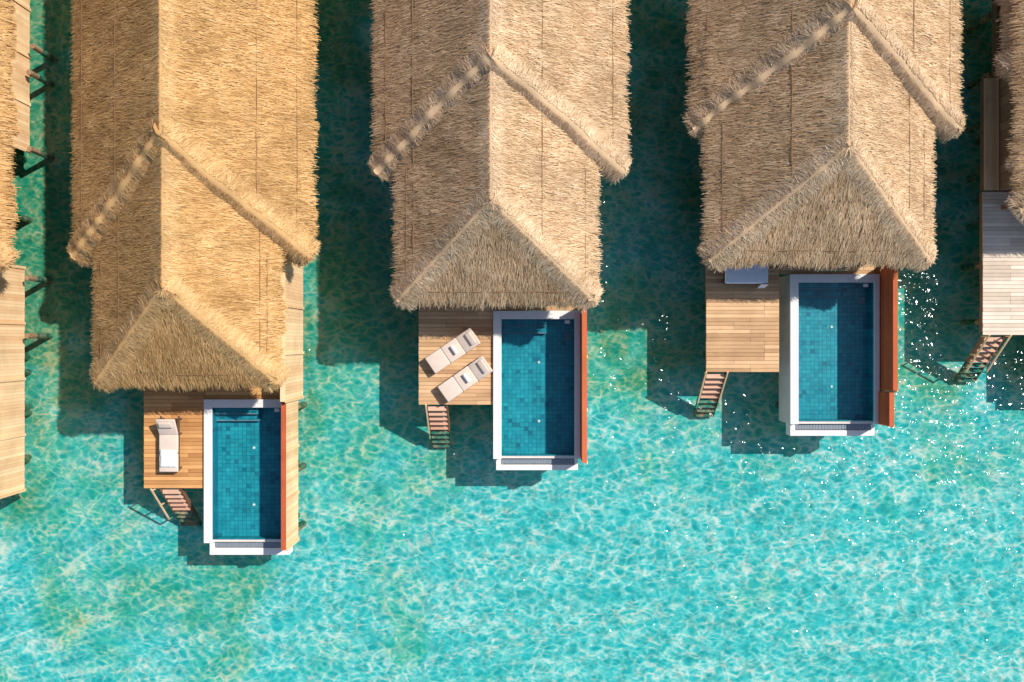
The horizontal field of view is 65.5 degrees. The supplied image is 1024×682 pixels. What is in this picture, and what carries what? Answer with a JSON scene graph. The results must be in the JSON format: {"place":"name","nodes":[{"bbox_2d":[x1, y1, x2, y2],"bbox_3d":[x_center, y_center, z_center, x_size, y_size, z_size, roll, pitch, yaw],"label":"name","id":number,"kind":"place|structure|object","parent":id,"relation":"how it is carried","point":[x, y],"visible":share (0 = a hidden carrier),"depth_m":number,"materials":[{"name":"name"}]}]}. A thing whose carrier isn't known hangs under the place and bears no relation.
{"place":"outdoors","nodes":[
{"label":"outdoors","id":0,"kind":"place"},
{"bbox_2d":[0,0,1023,681],"bbox_3d":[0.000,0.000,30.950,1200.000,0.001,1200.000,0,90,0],"label":"sea water","id":1,"kind":"structure","parent":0,"point":[662,534],"depth_m":30.95,"materials":[{"name":"teal liquid"}]},
{"bbox_2d":[0,0,26,339],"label":"overwater villa","id":2,"kind":"object","parent":1,"relation":"on","point":[8,154],"visible":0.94,"depth_m":26.86,"materials":[{"name":"plant"}]},
{"bbox_2d":[24,352,30,463],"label":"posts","id":3,"kind":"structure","parent":1,"relation":"on","point":[27,357],"depth_m":30.79,"materials":[{"name":"wood"}]},
{"bbox_2d":[66,0,321,393],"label":"overwater villa","id":4,"kind":"object","parent":1,"relation":"on","point":[194,131],"visible":1,"depth_m":25.50,"materials":[{"name":"plant"}]},
{"bbox_2d":[280,261,300,401],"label":"boards","id":5,"kind":"object","parent":4,"relation":"on","point":[282,388],"visible":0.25,"depth_m":27.54,"materials":[{"name":"brown wood"}]},
{"bbox_2d":[286,399,299,550],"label":"posts","id":6,"kind":"object","parent":5,"relation":"attached to","point":[292,544],"visible":0.93,"depth_m":28.52,"materials":[{"name":"brown wood"}]},
{"bbox_2d":[281,402,285,549],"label":"boards","id":7,"kind":"object","parent":6,"relation":"attached to","point":[283,475],"visible":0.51,"depth_m":27.79,"materials":[{"name":"red wood"}]},
{"bbox_2d":[286,400,297,547],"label":"cladding","id":8,"kind":"structure","parent":7,"relation":"attached to","point":[291,471],"depth_m":28.55,"materials":[{"name":"brown wood"}]},
{"bbox_2d":[285,262,302,399],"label":"cladding","id":9,"kind":"structure","parent":5,"relation":"attached to","point":[294,337],"depth_m":28.79,"materials":[{"name":"brown wood"}]},
{"bbox_2d":[144,384,279,487],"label":"wooden deck","id":10,"kind":"structure","parent":1,"relation":"on","point":[167,405],"depth_m":28.80,"materials":[{"name":"brown wood"}]},
{"bbox_2d":[156,416,181,471],"bbox_3d":[-12.264,3.689,28.451,0.690,0.688,1.980,0,90,0],"label":"sun lounger","id":11,"kind":"object","parent":10,"relation":"on","point":[169,445],"visible":1,"depth_m":28.42,"materials":[{"name":"white fabric"}]},
{"bbox_2d":[150,488,202,525],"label":"wooden stairs","id":12,"kind":"structure","parent":10,"relation":"attached to","point":[179,503],"depth_m":29.74,"materials":[{"name":"brown wood"}]},
{"bbox_2d":[204,399,299,554],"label":"swimming pool","id":13,"kind":"structure","parent":1,"relation":"on","point":[242,476],"depth_m":29.26,"materials":[{"name":"tile"}]},
{"bbox_2d":[419,302,577,404],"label":"wooden deck","id":14,"kind":"structure","parent":1,"relation":"on","point":[434,336],"depth_m":28.80,"materials":[{"name":"brown wood"}]},
{"bbox_2d":[425,404,451,447],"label":"wooden stairs","id":15,"kind":"structure","parent":14,"relation":"attached to","point":[438,423],"depth_m":29.82,"materials":[{"name":"brown wood"}]},
{"bbox_2d":[425,327,480,373],"bbox_3d":[-2.111,0.344,28.502,1.980,0.586,0.690,-34,90,0],"label":"sun lounger","id":16,"kind":"object","parent":14,"relation":"on","point":[452,350],"visible":1,"depth_m":28.43,"materials":[{"name":"white fabric"}]},
{"bbox_2d":[438,355,493,401],"bbox_3d":[-1.667,1.349,28.502,1.980,0.586,0.690,-35,90,0],"label":"sun lounger","id":17,"kind":"object","parent":14,"relation":"on","point":[464,379],"visible":1,"depth_m":28.43,"materials":[{"name":"white fabric"}]},
{"bbox_2d":[367,0,633,313],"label":"overwater villa","id":18,"kind":"object","parent":1,"relation":"on","point":[501,131],"visible":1,"depth_m":25.55,"materials":[{"name":"plant"}]},
{"bbox_2d":[493,311,579,469],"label":"swimming pool","id":19,"kind":"structure","parent":1,"relation":"on","point":[536,390],"depth_m":29.26,"materials":[{"name":"tile"}]},
{"bbox_2d":[703,262,873,371],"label":"wooden deck","id":20,"kind":"structure","parent":1,"relation":"on","point":[745,316],"depth_m":28.80,"materials":[{"name":"brown wood"}]},
{"bbox_2d":[693,371,728,416],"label":"wooden stairs","id":21,"kind":"structure","parent":20,"relation":"attached to","point":[706,405],"depth_m":29.82,"materials":[{"name":"brown wood"}]},
{"bbox_2d":[721,262,767,287],"bbox_3d":[8.325,-2.498,28.488,1.550,0.625,1.204,0,90,0],"label":"daybed","id":22,"kind":"object","parent":20,"relation":"on","point":[752,275],"visible":0.67,"depth_m":28.20,"materials":[{"name":"white fabric"}]},
{"bbox_2d":[682,0,967,272],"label":"overwater villa","id":23,"kind":"object","parent":1,"relation":"on","point":[815,126],"visible":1,"depth_m":25.59,"materials":[{"name":"plant"}]},
{"bbox_2d":[775,274,879,435],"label":"swimming pool","id":24,"kind":"structure","parent":1,"relation":"on","point":[829,354],"depth_m":29.26,"materials":[{"name":"tile"}]},
{"bbox_2d":[878,391,893,425],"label":"boards","id":25,"kind":"object","parent":24,"relation":"attached to","point":[885,408],"visible":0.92,"depth_m":28.04,"materials":[{"name":"red wood"}]},
{"bbox_2d":[879,389,894,427],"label":"posts","id":26,"kind":"object","parent":25,"relation":"attached to","point":[894,393],"visible":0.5,"depth_m":28.19,"materials":[{"name":"brown wood"}]},
{"bbox_2d":[960,192,1023,334],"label":"wooden deck","id":27,"kind":"structure","parent":1,"relation":"on","point":[1001,245],"depth_m":28.80,"materials":[{"name":"brown wood"}]},
{"bbox_2d":[954,334,1011,382],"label":"wooden stairs","id":28,"kind":"structure","parent":27,"relation":"attached to","point":[991,345],"depth_m":29.61,"materials":[{"name":"brown wood"}]},
{"bbox_2d":[976,0,1023,221],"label":"overwater villa","id":29,"kind":"object","parent":1,"relation":"on","point":[1007,18],"visible":0.95,"depth_m":26.77,"materials":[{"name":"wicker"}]},
{"bbox_2d":[980,78,998,191],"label":"side walkway","id":30,"kind":"structure","parent":29,"relation":"on","point":[989,133],"depth_m":28.80,"materials":[{"name":"brown wood"}]},
{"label":"inner boards","id":31,"kind":"object","parent":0,"visible":0},
{"bbox_2d":[11,0,29,148],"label":"cladding","id":32,"kind":"structure","parent":31,"relation":"attached to","point":[21,65],"depth_m":29.54,"materials":[{"name":"brown wood"}]},
{"label":"sea water","id":33,"kind":"structure","parent":0,"visible":0},
{"bbox_2d":[0,265,25,498],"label":"posts","id":34,"kind":"object","parent":33,"relation":"on","point":[9,380],"visible":0.91,"depth_m":29.28,"materials":[{"name":"brown wood"}]},
{"bbox_2d":[0,276,21,423],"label":"boards","id":35,"kind":"object","parent":34,"relation":"attached to","point":[10,346],"visible":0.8,"depth_m":29.25,"materials":[{"name":"beige wood"}]},
{"bbox_2d":[0,267,24,495],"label":"cladding","id":36,"kind":"structure","parent":35,"relation":"attached to","point":[12,464],"depth_m":29.25,"materials":[{"name":"brown wood"}]},
{"bbox_2d":[11,0,30,153],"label":"posts","id":37,"kind":"object","parent":33,"relation":"on","point":[29,57],"visible":0.59,"depth_m":29.51,"materials":[{"name":"brown wood"}]},
{"bbox_2d":[16,214,32,222],"bbox_3d":[-18.727,-4.704,30.350,0.256,1.700,0.252,0,90,0],"label":"support pile","id":38,"kind":"object","parent":33,"relation":"in","point":[28,219],"visible":0.56,"depth_m":30.54,"materials":[{"name":"brown wood"}]},
{"bbox_2d":[24,410,31,416],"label":"support pile","id":39,"kind":"object","parent":33,"relation":"in","point":[28,413],"visible":0.34,"depth_m":30.74,"materials":[{"name":"brown wood"}]},
{"bbox_2d":[24,454,31,460],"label":"support pile","id":40,"kind":"object","parent":33,"relation":"in","point":[28,456],"visible":0.32,"depth_m":30.76,"materials":[{"name":"brown wood"}]},
{"bbox_2d":[24,369,31,374],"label":"support pile","id":41,"kind":"object","parent":33,"relation":"in","point":[28,372],"visible":0.32,"depth_m":30.75,"materials":[{"name":"brown wood"}]},
{"bbox_2d":[24,333,52,338],"bbox_3d":[-17.957,-0.188,30.350,0.261,1.700,0.250,0,90,0],"label":"support pile","id":42,"kind":"object","parent":33,"relation":"in","point":[38,335],"visible":1,"depth_m":30.09,"materials":[{"name":"brown wood"}]},
{"bbox_2d":[24,275,52,283],"bbox_3d":[-17.957,-2.337,30.350,0.250,1.700,0.248,24,90,0],"label":"support pile","id":43,"kind":"object","parent":33,"relation":"in","point":[48,280],"visible":1,"depth_m":30.13,"materials":[{"name":"brown wood"}]},
{"bbox_2d":[26,69,54,87],"bbox_3d":[-17.887,-9.955,30.350,0.244,1.700,0.254,-40,90,0],"label":"support pile","id":44,"kind":"object","parent":33,"relation":"in","point":[42,79],"visible":1,"depth_m":30.13,"materials":[{"name":"brown wood"}]},
{"bbox_2d":[27,146,54,160],"bbox_3d":[-17.862,-7.118,30.350,0.243,1.700,0.241,41,90,0],"label":"support pile","id":45,"kind":"object","parent":33,"relation":"in","point":[46,155],"visible":1,"depth_m":30.12,"materials":[{"name":"brown wood"}]},
{"bbox_2d":[30,43,57,62],"bbox_3d":[-17.761,-10.925,30.350,0.260,1.700,0.244,0,90,0],"label":"support pile","id":46,"kind":"object","parent":33,"relation":"in","point":[45,54],"visible":1,"depth_m":30.11,"materials":[{"name":"brown wood"}]},
{"bbox_2d":[285,261,303,402],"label":"posts","id":47,"kind":"object","parent":33,"relation":"on","point":[293,353],"visible":0.66,"depth_m":28.74,"materials":[{"name":"brown wood"}]},
{"bbox_2d":[298,521,306,531],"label":"support pile","id":48,"kind":"object","parent":33,"relation":"in","point":[301,524],"visible":0.61,"depth_m":30.42,"materials":[{"name":"brown wood"}]},
{"bbox_2d":[298,462,306,471],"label":"support pile","id":49,"kind":"object","parent":33,"relation":"in","point":[302,465],"visible":0.61,"depth_m":30.47,"materials":[{"name":"brown wood"}]},
{"bbox_2d":[298,402,306,408],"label":"support pile","id":50,"kind":"object","parent":33,"relation":"in","point":[301,405],"visible":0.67,"depth_m":30.30,"materials":[{"name":"brown wood"}]},
{"bbox_2d":[966,123,979,132],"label":"support pile","id":51,"kind":"object","parent":33,"relation":"in","point":[973,128],"visible":0.55,"depth_m":30.53,"materials":[{"name":"brown wood"}]},
{"bbox_2d":[966,173,979,181],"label":"support pile","id":52,"kind":"object","parent":33,"relation":"in","point":[974,177],"visible":0.56,"depth_m":30.54,"materials":[{"name":"brown wood"}]},
{"bbox_2d":[966,221,979,229],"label":"support pile","id":53,"kind":"object","parent":33,"relation":"in","point":[975,225],"visible":0.56,"depth_m":30.53,"materials":[{"name":"brown wood"}]},
{"bbox_2d":[965,13,991,33],"bbox_3d":[17.709,-12.043,30.350,0.252,1.700,0.253,0,90,0],"label":"support pile","id":54,"kind":"object","parent":33,"relation":"in","point":[975,25],"visible":0.95,"depth_m":30.15,"materials":[{"name":"brown wood"}]},
{"bbox_2d":[966,71,991,88],"bbox_3d":[17.759,-9.898,30.350,0.246,1.700,0.251,0,90,0],"label":"support pile","id":55,"kind":"object","parent":33,"relation":"in","point":[973,83],"visible":0.85,"depth_m":30.24,"materials":[{"name":"brown wood"}]},
{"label":"posts","id":56,"kind":"object","parent":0,"visible":0},
{"bbox_2d":[874,265,897,389],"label":"boards","id":57,"kind":"object","parent":56,"relation":"attached to","point":[888,328],"visible":0.68,"depth_m":28.06,"materials":[{"name":"red wood"}]},
{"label":"posts","id":58,"kind":"object","parent":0,"visible":0},
{"bbox_2d":[579,306,586,462],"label":"boards","id":59,"kind":"object","parent":58,"relation":"attached to","point":[583,386],"visible":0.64,"depth_m":27.79,"materials":[{"name":"red wood"}]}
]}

